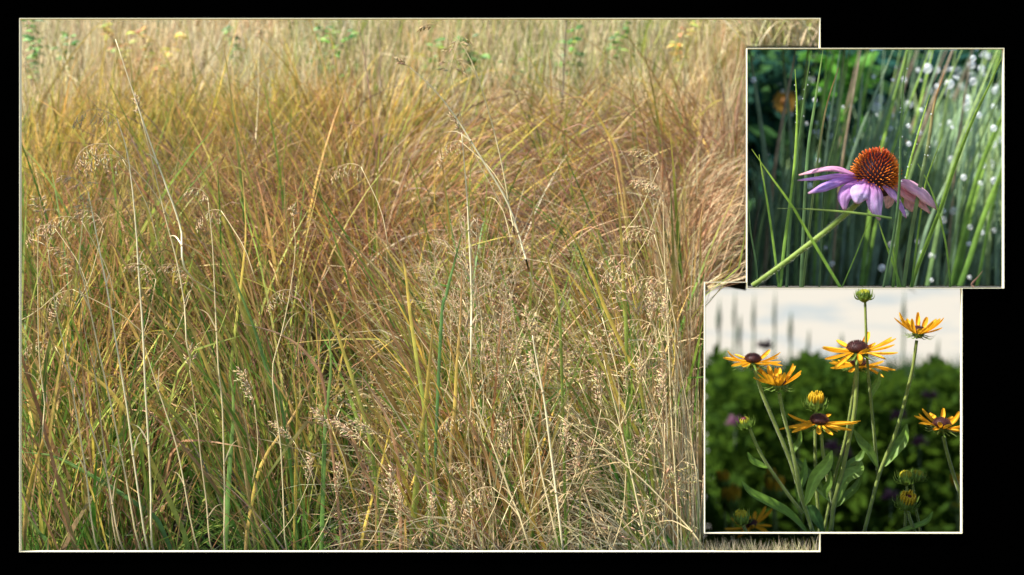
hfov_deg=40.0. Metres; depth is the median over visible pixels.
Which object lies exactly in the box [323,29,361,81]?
leafy weed
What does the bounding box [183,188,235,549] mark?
grass stalk
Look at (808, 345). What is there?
reed
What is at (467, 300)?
seeding grass
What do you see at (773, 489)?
yellow coneflower
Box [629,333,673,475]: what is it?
seeding grass
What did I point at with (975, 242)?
grass plant
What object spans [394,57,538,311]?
grass stalk
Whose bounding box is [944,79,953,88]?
dew drop
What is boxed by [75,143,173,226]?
seeding grass
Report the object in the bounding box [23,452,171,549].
sedge plant
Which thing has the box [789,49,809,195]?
grass plant
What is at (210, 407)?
tall sedge
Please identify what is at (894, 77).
grass plant
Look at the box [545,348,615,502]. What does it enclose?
seeding grass
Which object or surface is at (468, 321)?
seeding grass
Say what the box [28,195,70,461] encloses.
grass stalk
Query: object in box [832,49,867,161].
grass plant
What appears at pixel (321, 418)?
seeding grass
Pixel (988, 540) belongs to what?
display panel
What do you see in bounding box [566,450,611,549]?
seeding grass
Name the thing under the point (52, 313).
seeding grass
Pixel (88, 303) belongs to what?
grass stalk
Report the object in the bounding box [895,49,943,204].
grass plant
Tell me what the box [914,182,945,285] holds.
grass plant
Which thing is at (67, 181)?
grass stalk
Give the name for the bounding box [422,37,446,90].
leafy weed
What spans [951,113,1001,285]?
grass plant
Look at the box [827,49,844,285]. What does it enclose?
grass plant
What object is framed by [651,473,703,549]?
seeding grass
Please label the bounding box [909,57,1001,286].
grass plant
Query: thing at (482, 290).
seeding grass
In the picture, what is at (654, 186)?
grass stalk
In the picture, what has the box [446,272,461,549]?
sedge plant
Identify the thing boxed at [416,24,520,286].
grass stalk
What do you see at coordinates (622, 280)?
seeding grass
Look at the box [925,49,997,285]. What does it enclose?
grass plant
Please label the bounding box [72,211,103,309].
seeding grass
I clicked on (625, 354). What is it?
sedge plant
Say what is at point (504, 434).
seeding grass
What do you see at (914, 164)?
grass plant
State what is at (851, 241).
grass plant
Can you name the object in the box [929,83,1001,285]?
grass plant
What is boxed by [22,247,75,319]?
seeding grass
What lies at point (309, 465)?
seeding grass
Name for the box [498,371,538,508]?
seeding grass
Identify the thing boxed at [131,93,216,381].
grass stalk
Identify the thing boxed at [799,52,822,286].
grass plant
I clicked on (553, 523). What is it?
grass stalk
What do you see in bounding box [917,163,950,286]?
grass plant
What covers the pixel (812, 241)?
grass plant
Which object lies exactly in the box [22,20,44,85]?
leafy weed
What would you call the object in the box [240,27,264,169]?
grass stalk
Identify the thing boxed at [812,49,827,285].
grass plant
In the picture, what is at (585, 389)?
seeding grass
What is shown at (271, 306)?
seeding grass
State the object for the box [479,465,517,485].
seeding grass
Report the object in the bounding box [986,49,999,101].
grass plant
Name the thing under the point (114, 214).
brown sedge
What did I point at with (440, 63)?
grass stalk
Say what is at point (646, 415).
seeding grass
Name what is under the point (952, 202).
grass plant
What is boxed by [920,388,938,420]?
mauve flower
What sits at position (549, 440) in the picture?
grass stalk
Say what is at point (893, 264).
grass plant
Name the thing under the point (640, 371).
seeding grass
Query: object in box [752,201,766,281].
grass plant
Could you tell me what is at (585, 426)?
seeding grass
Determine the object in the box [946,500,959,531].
yellow coneflower
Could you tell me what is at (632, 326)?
seeding grass
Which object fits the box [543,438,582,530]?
seeding grass
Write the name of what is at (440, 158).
seeding grass
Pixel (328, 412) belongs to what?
sedge plant
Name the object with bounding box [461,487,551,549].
seeding grass
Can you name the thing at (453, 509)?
seeding grass
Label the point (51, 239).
seeding grass
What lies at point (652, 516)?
seeding grass
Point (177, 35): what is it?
leafy weed
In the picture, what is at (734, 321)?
reed
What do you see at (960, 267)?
grass plant
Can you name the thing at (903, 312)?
reed
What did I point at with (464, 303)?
seeding grass
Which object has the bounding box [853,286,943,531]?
yellow coneflower
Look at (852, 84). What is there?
grass plant
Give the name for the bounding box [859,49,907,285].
grass plant
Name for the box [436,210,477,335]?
seeding grass
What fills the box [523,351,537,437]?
seeding grass
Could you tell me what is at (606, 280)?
seeding grass
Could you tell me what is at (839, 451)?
mauve flower
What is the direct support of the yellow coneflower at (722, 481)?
on the floor board at (761, 534)
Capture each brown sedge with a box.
[22,50,555,396]
[105,20,745,397]
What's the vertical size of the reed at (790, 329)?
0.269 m
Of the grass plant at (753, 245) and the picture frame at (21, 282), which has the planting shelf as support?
the grass plant at (753, 245)
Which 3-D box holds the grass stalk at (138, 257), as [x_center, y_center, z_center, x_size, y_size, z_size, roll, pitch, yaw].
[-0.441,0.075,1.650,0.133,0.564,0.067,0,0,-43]
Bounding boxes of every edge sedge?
[603,105,717,549]
[670,121,745,353]
[677,20,745,277]
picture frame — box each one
[19,18,820,551]
[704,282,962,533]
[746,48,1003,287]
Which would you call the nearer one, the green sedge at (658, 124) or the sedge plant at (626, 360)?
the sedge plant at (626, 360)
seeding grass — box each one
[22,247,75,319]
[22,342,85,427]
[25,225,91,296]
[42,216,117,310]
[47,289,153,342]
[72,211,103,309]
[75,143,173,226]
[83,154,159,251]
[123,263,155,357]
[154,264,192,364]
[196,209,255,280]
[234,366,257,482]
[266,289,338,343]
[268,421,317,495]
[276,453,313,537]
[310,462,343,548]
[311,407,348,487]
[329,418,405,511]
[330,163,388,247]
[348,418,415,486]
[364,464,396,549]
[387,483,406,549]
[404,260,491,365]
[410,231,463,354]
[410,524,459,549]
[418,292,462,426]
[419,493,436,549]
[423,261,474,417]
[424,399,482,491]
[426,273,487,451]
[428,248,490,395]
[436,140,508,196]
[436,203,490,376]
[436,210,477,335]
[438,415,494,506]
[439,462,484,549]
[440,496,456,549]
[450,525,484,544]
[456,314,496,431]
[458,236,508,338]
[458,245,507,378]
[458,313,504,427]
[461,298,518,468]
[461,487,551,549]
[468,291,520,447]
[473,346,527,511]
[474,366,558,491]
[478,278,545,437]
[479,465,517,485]
[482,243,529,386]
[482,418,509,531]
[485,317,541,470]
[491,336,538,471]
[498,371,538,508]
[521,419,562,504]
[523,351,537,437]
[528,418,569,513]
[531,449,570,549]
[540,422,595,549]
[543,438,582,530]
[543,508,577,547]
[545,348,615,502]
[548,344,586,461]
[555,326,584,424]
[556,326,615,499]
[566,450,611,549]
[566,483,606,524]
[567,431,617,547]
[572,381,641,463]
[574,368,604,486]
[575,408,625,508]
[590,269,633,427]
[590,524,622,544]
[592,501,655,549]
[600,266,660,365]
[600,502,667,549]
[607,355,644,440]
[608,319,676,449]
[610,362,630,447]
[612,338,654,414]
[612,434,661,549]
[616,289,657,379]
[618,149,658,239]
[623,229,667,299]
[624,409,664,519]
[627,177,661,268]
[627,275,671,393]
[627,278,678,387]
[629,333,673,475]
[630,300,677,404]
[632,368,666,472]
[632,420,674,549]
[634,296,668,375]
[634,359,678,455]
[636,504,669,542]
[638,459,694,548]
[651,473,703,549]
[665,517,697,541]
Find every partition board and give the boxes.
[703,282,703,532]
[747,49,747,286]
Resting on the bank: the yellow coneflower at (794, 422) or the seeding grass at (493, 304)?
the seeding grass at (493, 304)
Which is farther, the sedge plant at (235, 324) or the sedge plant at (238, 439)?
the sedge plant at (235, 324)
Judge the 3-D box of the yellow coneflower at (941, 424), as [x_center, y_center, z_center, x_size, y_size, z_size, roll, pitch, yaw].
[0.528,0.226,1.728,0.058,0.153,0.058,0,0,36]
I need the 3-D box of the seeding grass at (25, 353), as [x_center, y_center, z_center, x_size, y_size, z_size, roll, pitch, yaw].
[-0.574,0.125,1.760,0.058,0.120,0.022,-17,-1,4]
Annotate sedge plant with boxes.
[22,348,67,549]
[22,509,50,549]
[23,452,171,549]
[26,324,190,549]
[137,232,256,549]
[223,246,298,549]
[223,368,234,549]
[225,172,245,494]
[242,323,343,549]
[244,370,314,549]
[291,363,297,549]
[303,242,380,549]
[305,417,383,549]
[319,325,331,549]
[352,364,402,549]
[359,416,392,549]
[385,205,431,549]
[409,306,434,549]
[431,230,462,549]
[444,180,484,479]
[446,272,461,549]
[533,223,566,549]
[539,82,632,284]
[552,97,633,271]
[558,220,660,549]
[567,288,628,536]
[602,105,682,275]
[614,163,630,549]
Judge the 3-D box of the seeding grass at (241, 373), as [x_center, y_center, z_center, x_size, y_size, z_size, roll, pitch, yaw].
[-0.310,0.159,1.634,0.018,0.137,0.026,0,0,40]
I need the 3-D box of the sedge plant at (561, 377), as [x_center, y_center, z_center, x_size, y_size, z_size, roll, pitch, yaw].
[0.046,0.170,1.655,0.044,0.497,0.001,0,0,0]
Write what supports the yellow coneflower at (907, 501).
on the floor board at (761, 534)
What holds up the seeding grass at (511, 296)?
on the bank
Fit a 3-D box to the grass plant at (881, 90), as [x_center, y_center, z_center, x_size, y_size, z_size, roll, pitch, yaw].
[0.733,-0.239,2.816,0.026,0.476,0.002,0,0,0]
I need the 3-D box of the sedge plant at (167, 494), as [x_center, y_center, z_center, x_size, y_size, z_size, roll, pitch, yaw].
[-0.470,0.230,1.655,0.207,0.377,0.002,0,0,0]
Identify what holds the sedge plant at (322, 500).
on the bank
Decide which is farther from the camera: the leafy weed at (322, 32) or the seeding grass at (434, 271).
the leafy weed at (322, 32)
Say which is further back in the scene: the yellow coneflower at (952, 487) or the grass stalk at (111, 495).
the yellow coneflower at (952, 487)
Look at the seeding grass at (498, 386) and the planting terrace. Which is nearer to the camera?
the seeding grass at (498, 386)
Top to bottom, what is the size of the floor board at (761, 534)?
0.686 m
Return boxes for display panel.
[0,0,1023,574]
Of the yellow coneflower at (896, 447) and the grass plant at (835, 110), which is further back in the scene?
the grass plant at (835, 110)
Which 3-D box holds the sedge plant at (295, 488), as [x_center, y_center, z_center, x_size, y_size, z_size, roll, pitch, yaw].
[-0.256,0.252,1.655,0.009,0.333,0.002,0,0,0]
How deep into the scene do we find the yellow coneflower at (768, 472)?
2.60 m
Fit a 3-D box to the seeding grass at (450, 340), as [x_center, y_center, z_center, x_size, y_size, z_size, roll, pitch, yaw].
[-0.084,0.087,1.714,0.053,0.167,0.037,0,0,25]
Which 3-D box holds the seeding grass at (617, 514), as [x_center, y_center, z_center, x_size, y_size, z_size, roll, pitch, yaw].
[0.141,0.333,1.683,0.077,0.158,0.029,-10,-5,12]
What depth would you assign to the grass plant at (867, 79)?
2.74 m
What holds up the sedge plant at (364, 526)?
on the bank
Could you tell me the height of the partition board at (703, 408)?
0.508 m
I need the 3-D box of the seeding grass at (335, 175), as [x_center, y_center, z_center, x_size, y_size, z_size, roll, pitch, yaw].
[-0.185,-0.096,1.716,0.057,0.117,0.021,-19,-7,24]
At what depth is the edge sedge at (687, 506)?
1.78 m
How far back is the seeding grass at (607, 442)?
1.65 m
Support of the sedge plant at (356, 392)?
on the bank
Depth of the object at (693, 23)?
2.34 m
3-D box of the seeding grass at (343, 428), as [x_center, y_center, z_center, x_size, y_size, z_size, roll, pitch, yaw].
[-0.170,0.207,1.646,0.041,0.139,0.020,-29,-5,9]
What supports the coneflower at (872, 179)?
on the planting shelf
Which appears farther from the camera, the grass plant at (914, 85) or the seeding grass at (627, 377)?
the grass plant at (914, 85)
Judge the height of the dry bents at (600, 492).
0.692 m
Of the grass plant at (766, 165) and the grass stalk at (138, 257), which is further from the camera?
the grass plant at (766, 165)
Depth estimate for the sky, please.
5.49 m
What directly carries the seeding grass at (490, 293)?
on the bank
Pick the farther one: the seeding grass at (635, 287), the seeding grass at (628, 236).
the seeding grass at (628, 236)
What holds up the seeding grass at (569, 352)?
on the bank
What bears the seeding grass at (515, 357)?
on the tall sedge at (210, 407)
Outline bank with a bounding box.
[23,20,745,549]
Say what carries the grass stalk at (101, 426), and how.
on the bank
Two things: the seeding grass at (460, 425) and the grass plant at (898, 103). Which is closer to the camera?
the seeding grass at (460, 425)
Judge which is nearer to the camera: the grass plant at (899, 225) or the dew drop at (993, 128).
the grass plant at (899, 225)
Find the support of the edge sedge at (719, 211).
on the bank
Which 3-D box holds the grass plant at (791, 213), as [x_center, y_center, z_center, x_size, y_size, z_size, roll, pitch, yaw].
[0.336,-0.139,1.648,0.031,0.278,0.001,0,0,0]
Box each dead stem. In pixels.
[379,24,388,116]
[549,20,566,122]
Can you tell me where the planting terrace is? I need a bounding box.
[712,285,1001,287]
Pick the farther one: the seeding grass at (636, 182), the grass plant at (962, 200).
the grass plant at (962, 200)
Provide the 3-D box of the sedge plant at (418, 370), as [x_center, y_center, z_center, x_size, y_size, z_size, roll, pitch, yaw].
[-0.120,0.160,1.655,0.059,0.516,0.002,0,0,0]
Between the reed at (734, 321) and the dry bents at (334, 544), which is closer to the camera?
the dry bents at (334, 544)
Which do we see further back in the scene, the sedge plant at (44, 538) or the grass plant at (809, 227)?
the grass plant at (809, 227)
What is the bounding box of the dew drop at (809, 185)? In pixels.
[807,183,812,188]
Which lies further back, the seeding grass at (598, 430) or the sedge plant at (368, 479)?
the seeding grass at (598, 430)
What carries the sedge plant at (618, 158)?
on the bank
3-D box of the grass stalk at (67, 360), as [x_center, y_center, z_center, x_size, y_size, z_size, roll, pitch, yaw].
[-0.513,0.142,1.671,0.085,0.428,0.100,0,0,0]
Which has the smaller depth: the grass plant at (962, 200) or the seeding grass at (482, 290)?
the seeding grass at (482, 290)
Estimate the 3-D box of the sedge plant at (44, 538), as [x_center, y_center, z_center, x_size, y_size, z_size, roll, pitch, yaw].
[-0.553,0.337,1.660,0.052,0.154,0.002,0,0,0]
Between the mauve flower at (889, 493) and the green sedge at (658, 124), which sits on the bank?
the green sedge at (658, 124)
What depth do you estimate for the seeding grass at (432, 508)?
1.63 m
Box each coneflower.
[712,470,732,531]
[715,483,743,531]
[723,350,832,531]
[725,506,771,537]
[729,508,754,531]
[751,146,936,286]
[759,474,786,531]
[762,468,779,531]
[779,332,897,531]
[789,390,828,531]
[789,418,804,531]
[824,359,894,531]
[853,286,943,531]
[892,468,932,531]
[914,408,959,500]
[946,474,959,529]
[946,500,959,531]
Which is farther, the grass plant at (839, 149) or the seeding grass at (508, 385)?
the grass plant at (839, 149)
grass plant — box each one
[748,198,758,286]
[749,49,776,284]
[749,197,760,284]
[752,150,840,286]
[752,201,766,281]
[759,156,779,286]
[761,49,796,284]
[777,49,820,202]
[777,208,891,218]
[779,72,797,286]
[782,49,799,270]
[785,50,811,286]
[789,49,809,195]
[793,49,807,285]
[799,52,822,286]
[801,49,835,207]
[802,70,837,286]
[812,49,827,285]
[815,49,840,285]
[818,109,840,286]
[820,49,849,285]
[822,49,893,285]
[824,49,868,241]
[826,49,843,195]
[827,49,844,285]
[830,50,860,285]
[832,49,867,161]
[839,49,860,146]
[842,84,867,173]
[842,221,869,286]
[847,73,862,285]
[851,49,874,151]
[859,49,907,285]
[863,49,929,285]
[872,56,904,145]
[872,59,903,150]
[878,49,884,125]
[878,49,900,143]
[878,221,901,286]
[882,55,906,286]
[885,49,962,285]
[886,49,911,147]
[888,49,942,285]
[890,49,953,284]
[891,49,932,285]
[891,95,929,286]
[892,49,917,118]
[892,244,898,286]
[894,49,926,154]
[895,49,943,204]
[902,49,918,138]
[902,74,943,286]
[906,49,946,144]
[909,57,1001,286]
[910,136,942,286]
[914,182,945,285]
[916,82,938,261]
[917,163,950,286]
[924,49,956,285]
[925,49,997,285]
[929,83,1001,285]
[939,49,972,130]
[944,89,1001,285]
[945,49,971,285]
[949,49,973,117]
[951,49,984,273]
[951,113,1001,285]
[954,123,1001,285]
[957,175,1001,285]
[962,49,989,128]
[962,49,993,126]
[971,271,982,286]
[976,166,1001,285]
[983,124,1001,206]
[985,78,1001,112]
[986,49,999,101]
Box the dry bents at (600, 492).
[247,132,745,549]
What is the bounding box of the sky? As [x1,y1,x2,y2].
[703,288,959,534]
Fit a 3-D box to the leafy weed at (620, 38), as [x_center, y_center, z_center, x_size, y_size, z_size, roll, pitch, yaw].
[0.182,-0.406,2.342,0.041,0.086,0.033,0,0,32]
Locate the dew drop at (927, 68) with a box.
[923,63,931,72]
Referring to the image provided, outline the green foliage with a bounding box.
[797,49,879,136]
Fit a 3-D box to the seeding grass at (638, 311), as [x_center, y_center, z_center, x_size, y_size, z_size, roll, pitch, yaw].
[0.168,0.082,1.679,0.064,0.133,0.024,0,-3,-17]
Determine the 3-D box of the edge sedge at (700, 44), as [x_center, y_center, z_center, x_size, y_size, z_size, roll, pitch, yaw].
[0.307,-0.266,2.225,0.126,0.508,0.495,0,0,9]
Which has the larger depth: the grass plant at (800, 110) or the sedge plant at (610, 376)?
the grass plant at (800, 110)
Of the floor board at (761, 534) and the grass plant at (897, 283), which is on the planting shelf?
the grass plant at (897, 283)
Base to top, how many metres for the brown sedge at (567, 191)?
0.639 m
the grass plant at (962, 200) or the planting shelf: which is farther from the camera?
the grass plant at (962, 200)
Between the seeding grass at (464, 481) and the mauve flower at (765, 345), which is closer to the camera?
the seeding grass at (464, 481)
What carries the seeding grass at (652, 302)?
on the bank
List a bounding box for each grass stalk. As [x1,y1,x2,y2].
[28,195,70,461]
[32,225,98,549]
[56,175,148,549]
[61,360,123,549]
[72,109,153,549]
[72,197,140,549]
[78,282,121,549]
[115,39,236,302]
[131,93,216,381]
[145,348,198,549]
[180,342,220,549]
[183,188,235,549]
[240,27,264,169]
[272,203,298,549]
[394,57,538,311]
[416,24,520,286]
[435,34,522,289]
[447,112,478,384]
[458,360,530,545]
[491,443,531,549]
[515,361,559,549]
[521,303,563,549]
[558,415,704,549]
[587,331,650,549]
[594,255,697,502]
[632,181,678,549]
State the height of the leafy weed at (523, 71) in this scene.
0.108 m
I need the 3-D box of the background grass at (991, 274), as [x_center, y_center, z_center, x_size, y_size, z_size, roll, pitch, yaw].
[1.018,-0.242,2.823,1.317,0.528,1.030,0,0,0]
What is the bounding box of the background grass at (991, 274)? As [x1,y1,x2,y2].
[748,67,1001,292]
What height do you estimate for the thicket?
0.864 m
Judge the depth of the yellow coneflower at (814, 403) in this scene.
1.79 m
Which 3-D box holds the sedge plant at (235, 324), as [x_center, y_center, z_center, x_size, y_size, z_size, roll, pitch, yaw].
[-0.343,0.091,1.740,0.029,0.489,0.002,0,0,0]
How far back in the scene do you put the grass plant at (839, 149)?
2.32 m
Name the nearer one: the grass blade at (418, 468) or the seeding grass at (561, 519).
the grass blade at (418, 468)
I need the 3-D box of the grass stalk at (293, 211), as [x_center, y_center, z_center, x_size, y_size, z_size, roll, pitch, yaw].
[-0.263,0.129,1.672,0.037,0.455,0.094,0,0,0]
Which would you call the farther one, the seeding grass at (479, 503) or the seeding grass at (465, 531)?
the seeding grass at (465, 531)
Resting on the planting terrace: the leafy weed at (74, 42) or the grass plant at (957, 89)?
the grass plant at (957, 89)
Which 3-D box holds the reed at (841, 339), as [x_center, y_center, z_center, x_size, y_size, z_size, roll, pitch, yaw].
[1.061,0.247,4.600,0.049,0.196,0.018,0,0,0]
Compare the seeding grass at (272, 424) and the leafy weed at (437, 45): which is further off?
the leafy weed at (437, 45)
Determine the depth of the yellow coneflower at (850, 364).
1.78 m
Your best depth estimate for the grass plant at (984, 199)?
2.48 m
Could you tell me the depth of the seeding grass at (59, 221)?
1.72 m
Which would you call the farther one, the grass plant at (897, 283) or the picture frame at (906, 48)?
the grass plant at (897, 283)
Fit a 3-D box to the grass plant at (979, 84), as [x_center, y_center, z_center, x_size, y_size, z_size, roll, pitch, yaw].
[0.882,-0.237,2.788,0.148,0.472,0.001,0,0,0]
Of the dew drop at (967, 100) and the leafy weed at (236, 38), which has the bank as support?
the leafy weed at (236, 38)
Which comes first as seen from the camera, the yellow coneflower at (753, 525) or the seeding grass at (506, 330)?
the seeding grass at (506, 330)
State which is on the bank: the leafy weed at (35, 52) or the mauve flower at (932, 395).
the leafy weed at (35, 52)
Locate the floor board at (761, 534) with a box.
[705,534,818,534]
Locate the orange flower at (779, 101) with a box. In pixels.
[773,92,795,165]
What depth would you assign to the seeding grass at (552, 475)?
1.68 m
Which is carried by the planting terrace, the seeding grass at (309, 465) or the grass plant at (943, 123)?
the grass plant at (943, 123)
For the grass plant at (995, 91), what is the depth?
2.74 m
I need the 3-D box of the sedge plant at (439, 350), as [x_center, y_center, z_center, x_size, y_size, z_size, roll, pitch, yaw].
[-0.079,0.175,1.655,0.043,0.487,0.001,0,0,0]
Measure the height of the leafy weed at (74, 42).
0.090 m
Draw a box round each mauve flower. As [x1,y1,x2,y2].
[725,414,740,447]
[755,338,774,371]
[824,439,840,471]
[835,444,854,455]
[881,488,899,521]
[890,409,906,435]
[910,434,928,468]
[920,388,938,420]
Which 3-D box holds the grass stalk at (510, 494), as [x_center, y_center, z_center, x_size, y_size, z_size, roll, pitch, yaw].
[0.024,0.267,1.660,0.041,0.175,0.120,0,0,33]
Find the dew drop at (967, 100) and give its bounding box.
[965,95,970,103]
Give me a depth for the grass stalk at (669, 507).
1.62 m
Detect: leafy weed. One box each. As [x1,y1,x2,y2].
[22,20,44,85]
[26,37,52,83]
[51,31,79,84]
[98,22,133,85]
[126,27,165,87]
[159,32,186,78]
[222,26,244,68]
[303,23,340,76]
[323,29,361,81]
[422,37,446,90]
[448,33,479,101]
[462,51,489,110]
[498,58,524,104]
[554,25,585,105]
[606,20,631,64]
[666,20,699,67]
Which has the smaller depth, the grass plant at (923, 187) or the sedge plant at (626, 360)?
the sedge plant at (626, 360)
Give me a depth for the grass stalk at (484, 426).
1.63 m
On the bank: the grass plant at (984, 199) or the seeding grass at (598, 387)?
the seeding grass at (598, 387)
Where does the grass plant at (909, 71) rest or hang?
on the planting terrace
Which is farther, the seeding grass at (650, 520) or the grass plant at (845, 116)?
the grass plant at (845, 116)
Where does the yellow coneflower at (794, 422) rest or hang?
on the floor board at (761, 534)
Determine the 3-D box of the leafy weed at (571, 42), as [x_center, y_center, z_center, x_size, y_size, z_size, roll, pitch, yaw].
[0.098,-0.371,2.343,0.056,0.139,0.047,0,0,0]
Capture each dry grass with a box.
[22,20,745,156]
[660,534,818,549]
[708,20,872,64]
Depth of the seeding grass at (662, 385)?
1.63 m
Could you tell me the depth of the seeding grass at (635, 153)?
1.68 m
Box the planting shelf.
[747,287,1001,287]
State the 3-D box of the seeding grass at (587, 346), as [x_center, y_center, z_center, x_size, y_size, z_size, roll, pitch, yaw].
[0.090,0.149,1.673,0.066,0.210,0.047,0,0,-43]
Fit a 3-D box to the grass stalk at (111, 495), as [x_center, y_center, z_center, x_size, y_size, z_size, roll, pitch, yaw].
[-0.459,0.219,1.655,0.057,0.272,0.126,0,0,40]
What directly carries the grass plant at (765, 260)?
on the planting terrace
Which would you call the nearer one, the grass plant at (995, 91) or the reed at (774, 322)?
the grass plant at (995, 91)
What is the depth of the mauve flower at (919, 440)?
3.60 m
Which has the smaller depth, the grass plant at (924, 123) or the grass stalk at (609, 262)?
the grass stalk at (609, 262)
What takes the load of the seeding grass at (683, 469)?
on the bank
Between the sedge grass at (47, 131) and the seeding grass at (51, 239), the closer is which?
the seeding grass at (51, 239)
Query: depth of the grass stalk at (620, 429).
1.63 m
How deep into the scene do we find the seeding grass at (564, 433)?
1.63 m
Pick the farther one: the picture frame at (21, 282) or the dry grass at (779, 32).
the dry grass at (779, 32)
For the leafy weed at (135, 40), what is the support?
on the bank
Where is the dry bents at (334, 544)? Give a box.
[214,443,669,549]
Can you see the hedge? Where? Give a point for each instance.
(768, 69)
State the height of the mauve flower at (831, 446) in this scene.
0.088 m
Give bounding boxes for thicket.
[703,341,959,549]
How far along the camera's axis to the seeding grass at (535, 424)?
1.71 m
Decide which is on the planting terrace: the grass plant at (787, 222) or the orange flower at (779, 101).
the orange flower at (779, 101)
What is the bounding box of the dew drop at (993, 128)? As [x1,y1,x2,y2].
[990,125,996,131]
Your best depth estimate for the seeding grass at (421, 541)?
1.65 m
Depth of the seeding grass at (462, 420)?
1.69 m
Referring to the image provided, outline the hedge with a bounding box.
[746,46,1001,213]
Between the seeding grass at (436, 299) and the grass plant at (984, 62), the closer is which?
the seeding grass at (436, 299)
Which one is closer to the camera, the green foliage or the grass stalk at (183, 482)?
the grass stalk at (183, 482)
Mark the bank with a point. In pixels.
(735, 286)
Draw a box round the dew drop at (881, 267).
[878,264,884,271]
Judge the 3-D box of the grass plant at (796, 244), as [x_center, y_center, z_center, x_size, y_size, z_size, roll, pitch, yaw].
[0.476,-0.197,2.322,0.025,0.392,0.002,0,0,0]
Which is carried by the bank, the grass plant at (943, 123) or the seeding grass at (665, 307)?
the seeding grass at (665, 307)
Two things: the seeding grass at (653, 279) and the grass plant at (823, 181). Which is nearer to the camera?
the seeding grass at (653, 279)
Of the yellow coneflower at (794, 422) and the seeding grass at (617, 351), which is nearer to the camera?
the seeding grass at (617, 351)
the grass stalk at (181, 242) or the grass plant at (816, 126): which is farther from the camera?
the grass plant at (816, 126)
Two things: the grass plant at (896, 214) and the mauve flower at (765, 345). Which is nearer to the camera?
the grass plant at (896, 214)
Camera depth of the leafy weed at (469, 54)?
2.33 m
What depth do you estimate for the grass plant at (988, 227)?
2.19 m
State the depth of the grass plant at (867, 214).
1.62 m
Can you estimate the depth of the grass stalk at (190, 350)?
1.62 m
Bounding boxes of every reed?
[716,297,721,342]
[732,289,736,361]
[737,315,741,366]
[751,292,755,352]
[772,289,775,366]
[779,311,792,372]
[798,330,809,357]
[839,333,843,353]
[894,289,908,367]
[936,339,938,356]
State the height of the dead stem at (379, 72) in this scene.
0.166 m
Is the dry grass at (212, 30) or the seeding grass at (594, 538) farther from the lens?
the dry grass at (212, 30)
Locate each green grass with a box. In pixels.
[263,20,745,129]
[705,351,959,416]
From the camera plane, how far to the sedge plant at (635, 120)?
1.95 m
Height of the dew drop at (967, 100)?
0.017 m
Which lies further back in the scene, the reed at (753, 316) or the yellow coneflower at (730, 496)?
the reed at (753, 316)
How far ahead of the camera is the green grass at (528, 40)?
2.36 m
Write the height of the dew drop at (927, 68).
0.017 m
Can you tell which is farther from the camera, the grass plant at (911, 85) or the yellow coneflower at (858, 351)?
the grass plant at (911, 85)
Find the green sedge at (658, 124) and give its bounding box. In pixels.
[22,20,745,446]
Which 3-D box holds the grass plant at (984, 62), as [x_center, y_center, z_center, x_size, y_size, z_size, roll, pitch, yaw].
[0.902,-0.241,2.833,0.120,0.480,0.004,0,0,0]
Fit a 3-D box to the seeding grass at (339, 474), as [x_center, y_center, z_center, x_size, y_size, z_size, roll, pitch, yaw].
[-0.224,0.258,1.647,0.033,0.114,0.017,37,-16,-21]
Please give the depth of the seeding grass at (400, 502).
1.64 m
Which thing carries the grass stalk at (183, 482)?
on the bank
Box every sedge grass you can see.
[22,20,510,286]
[328,39,745,270]
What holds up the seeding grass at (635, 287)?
on the bank
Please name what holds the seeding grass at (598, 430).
on the bank
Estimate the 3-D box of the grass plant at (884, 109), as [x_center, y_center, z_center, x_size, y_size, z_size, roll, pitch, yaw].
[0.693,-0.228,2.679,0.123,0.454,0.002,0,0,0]
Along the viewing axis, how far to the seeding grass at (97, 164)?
1.66 m
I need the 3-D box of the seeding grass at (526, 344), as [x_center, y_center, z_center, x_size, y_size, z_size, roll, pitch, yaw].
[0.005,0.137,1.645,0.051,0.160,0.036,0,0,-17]
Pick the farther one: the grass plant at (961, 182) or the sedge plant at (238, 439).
the grass plant at (961, 182)
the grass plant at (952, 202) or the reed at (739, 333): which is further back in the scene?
the reed at (739, 333)
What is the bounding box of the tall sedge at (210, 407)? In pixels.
[22,37,745,549]
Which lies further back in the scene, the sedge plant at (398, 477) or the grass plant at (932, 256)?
the grass plant at (932, 256)
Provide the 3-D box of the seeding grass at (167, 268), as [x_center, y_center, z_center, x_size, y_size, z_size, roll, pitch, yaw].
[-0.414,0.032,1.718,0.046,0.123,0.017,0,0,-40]
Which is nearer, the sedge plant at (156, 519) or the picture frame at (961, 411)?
the picture frame at (961, 411)
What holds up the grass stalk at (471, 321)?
on the bank
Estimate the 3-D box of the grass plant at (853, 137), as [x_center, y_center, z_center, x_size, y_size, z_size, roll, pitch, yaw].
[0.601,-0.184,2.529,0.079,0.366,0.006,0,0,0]
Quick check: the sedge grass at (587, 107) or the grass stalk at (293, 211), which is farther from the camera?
the sedge grass at (587, 107)
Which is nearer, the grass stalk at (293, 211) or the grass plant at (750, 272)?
the grass stalk at (293, 211)
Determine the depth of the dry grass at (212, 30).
2.35 m
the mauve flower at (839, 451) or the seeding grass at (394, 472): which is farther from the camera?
the mauve flower at (839, 451)
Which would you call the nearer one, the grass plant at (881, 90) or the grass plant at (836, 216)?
the grass plant at (836, 216)

